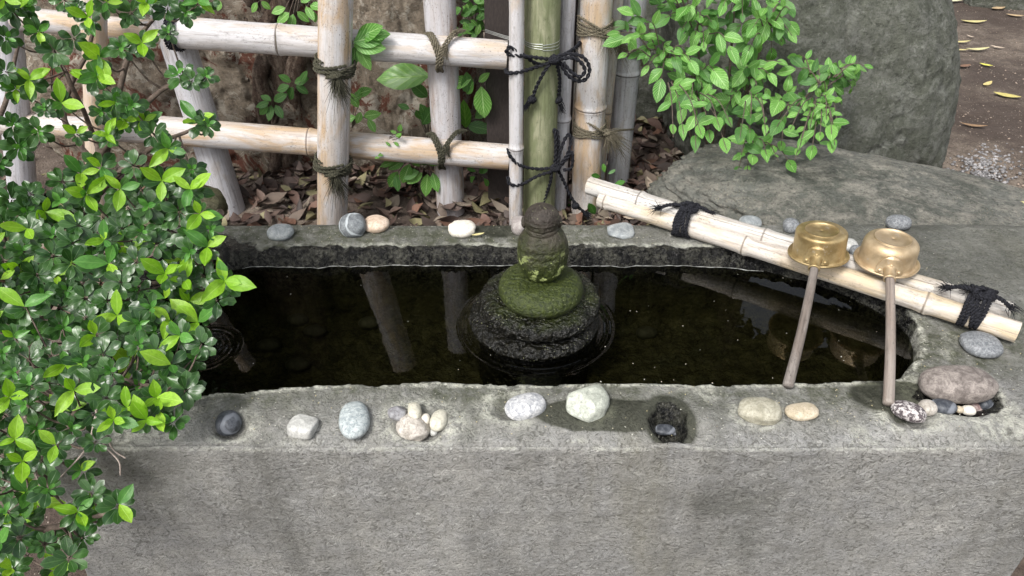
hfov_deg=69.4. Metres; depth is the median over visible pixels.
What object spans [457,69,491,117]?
broad leaf plant
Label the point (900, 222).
pebble
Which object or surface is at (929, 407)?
pebble
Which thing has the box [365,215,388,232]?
pebble
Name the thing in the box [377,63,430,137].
broad leaf plant
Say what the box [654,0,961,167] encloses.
boulder
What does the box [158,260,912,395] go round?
pool water
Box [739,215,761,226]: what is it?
pebble
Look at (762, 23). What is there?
leafy shrub
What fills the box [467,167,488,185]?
seedling
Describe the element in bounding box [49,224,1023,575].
stone basin
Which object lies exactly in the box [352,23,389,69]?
climbing plant
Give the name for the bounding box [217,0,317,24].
climbing plant
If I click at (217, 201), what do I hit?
rock
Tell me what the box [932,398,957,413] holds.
pebble
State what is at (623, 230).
pebble
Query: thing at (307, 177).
leaf litter
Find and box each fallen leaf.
[961,122,987,126]
[963,20,986,22]
[967,47,988,49]
[994,92,1020,96]
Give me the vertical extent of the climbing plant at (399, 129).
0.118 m
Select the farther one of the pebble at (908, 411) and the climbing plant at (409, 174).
the climbing plant at (409, 174)
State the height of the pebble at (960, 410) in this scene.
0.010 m
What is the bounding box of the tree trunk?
[243,0,305,173]
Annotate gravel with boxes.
[943,0,1023,185]
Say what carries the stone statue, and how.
on the stone basin
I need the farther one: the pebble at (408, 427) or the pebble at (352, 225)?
the pebble at (352, 225)
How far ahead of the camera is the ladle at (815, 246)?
1.36 m
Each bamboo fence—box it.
[0,0,592,224]
[571,0,652,220]
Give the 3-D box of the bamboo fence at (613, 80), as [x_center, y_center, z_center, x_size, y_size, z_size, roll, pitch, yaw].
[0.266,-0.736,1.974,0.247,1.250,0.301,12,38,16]
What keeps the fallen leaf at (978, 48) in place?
on the ground
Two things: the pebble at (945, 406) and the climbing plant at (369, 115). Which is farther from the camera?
the climbing plant at (369, 115)
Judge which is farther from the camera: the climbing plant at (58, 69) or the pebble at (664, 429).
the climbing plant at (58, 69)
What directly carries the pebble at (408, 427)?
on the stone basin
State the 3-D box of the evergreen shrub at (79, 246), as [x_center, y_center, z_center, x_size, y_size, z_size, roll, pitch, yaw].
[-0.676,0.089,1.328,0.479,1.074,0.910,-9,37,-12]
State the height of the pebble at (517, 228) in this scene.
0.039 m
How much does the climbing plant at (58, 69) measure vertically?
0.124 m
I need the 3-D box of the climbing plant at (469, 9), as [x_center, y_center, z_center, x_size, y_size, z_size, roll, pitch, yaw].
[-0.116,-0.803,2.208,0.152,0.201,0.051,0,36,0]
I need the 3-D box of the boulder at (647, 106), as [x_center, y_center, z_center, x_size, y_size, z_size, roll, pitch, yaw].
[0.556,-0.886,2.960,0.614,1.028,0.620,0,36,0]
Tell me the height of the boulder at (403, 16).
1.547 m
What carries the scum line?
on the pool water
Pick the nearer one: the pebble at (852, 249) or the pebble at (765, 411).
the pebble at (765, 411)
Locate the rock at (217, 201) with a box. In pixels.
[143,185,227,225]
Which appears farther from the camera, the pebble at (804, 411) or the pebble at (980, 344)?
the pebble at (980, 344)
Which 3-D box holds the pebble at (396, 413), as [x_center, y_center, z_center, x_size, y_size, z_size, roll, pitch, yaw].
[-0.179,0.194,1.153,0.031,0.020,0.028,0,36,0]
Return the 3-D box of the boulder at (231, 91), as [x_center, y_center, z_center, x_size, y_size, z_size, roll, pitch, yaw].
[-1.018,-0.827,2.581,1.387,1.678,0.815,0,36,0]
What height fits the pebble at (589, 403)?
0.040 m
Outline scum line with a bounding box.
[242,265,754,270]
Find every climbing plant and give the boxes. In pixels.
[49,52,64,89]
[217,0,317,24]
[256,71,308,124]
[350,87,380,131]
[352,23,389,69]
[375,124,401,158]
[380,161,439,196]
[456,0,484,37]
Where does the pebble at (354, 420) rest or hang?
on the stone basin
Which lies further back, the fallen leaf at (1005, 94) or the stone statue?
the fallen leaf at (1005, 94)
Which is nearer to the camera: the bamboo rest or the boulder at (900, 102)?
the bamboo rest
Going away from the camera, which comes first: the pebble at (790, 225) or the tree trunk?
the pebble at (790, 225)
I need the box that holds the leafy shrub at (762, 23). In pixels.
[602,0,872,172]
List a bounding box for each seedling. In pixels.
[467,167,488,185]
[587,164,624,213]
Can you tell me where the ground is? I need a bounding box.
[0,0,1023,575]
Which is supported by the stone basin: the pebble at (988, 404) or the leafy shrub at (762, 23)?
the pebble at (988, 404)
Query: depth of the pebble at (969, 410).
1.17 m
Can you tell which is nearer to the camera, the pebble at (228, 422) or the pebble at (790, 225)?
the pebble at (228, 422)
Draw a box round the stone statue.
[469,202,599,360]
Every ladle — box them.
[783,220,849,388]
[853,228,919,406]
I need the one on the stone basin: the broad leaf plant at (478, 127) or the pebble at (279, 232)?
the pebble at (279, 232)
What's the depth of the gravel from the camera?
2.51 m
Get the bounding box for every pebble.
[215,410,241,435]
[267,224,293,240]
[287,414,318,439]
[339,213,365,237]
[339,401,369,439]
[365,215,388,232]
[387,406,406,420]
[396,412,430,440]
[408,402,421,418]
[421,413,429,423]
[429,409,447,431]
[430,430,437,435]
[448,220,475,237]
[505,392,545,420]
[511,216,524,235]
[566,384,608,421]
[607,222,634,238]
[656,424,675,434]
[738,397,781,425]
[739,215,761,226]
[783,218,798,233]
[785,402,818,420]
[846,238,857,251]
[849,245,858,254]
[885,215,911,230]
[891,400,926,422]
[918,365,998,403]
[918,399,937,415]
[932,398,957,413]
[957,406,963,413]
[959,331,1003,357]
[962,405,975,415]
[965,403,981,411]
[978,399,993,409]
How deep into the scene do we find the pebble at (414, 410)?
1.14 m
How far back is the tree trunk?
2.25 m
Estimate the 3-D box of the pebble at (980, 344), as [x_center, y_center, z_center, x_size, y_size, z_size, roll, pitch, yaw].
[0.813,0.098,1.281,0.067,0.029,0.064,0,36,0]
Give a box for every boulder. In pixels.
[24,0,316,175]
[303,0,486,173]
[611,0,663,126]
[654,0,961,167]
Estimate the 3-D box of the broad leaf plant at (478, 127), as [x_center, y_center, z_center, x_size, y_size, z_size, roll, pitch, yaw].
[-0.114,-0.500,2.238,0.150,0.155,0.052,0,36,0]
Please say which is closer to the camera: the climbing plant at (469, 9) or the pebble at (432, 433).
the pebble at (432, 433)
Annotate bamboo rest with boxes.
[585,177,1023,342]
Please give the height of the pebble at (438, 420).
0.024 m
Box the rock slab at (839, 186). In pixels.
[646,138,1023,225]
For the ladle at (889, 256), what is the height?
0.114 m
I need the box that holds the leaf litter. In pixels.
[0,22,683,313]
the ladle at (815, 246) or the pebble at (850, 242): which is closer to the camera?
the ladle at (815, 246)
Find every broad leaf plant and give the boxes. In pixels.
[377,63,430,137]
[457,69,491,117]
[460,100,486,140]
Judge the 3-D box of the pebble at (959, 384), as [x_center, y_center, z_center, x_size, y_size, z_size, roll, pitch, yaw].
[0.720,0.156,1.196,0.121,0.050,0.067,0,36,0]
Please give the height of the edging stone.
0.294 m
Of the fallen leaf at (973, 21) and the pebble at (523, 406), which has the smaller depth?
the pebble at (523, 406)
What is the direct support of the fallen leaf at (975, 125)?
on the ground
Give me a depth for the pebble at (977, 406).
1.19 m
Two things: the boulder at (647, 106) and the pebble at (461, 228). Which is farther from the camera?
the boulder at (647, 106)
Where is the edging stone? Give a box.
[963,0,1023,9]
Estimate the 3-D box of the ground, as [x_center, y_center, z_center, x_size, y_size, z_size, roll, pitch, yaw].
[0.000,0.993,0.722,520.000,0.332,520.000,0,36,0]
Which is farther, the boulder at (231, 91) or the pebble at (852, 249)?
the boulder at (231, 91)
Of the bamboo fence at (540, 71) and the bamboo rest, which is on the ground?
the bamboo fence at (540, 71)
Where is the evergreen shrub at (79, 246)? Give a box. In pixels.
[0,0,256,575]
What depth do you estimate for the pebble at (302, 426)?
1.12 m
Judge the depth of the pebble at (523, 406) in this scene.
1.15 m
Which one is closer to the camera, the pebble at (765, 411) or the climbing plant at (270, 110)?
the pebble at (765, 411)
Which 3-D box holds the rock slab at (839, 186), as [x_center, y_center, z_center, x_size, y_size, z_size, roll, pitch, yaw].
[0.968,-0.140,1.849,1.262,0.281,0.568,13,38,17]
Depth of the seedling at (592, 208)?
2.14 m
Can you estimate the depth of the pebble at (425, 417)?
1.14 m

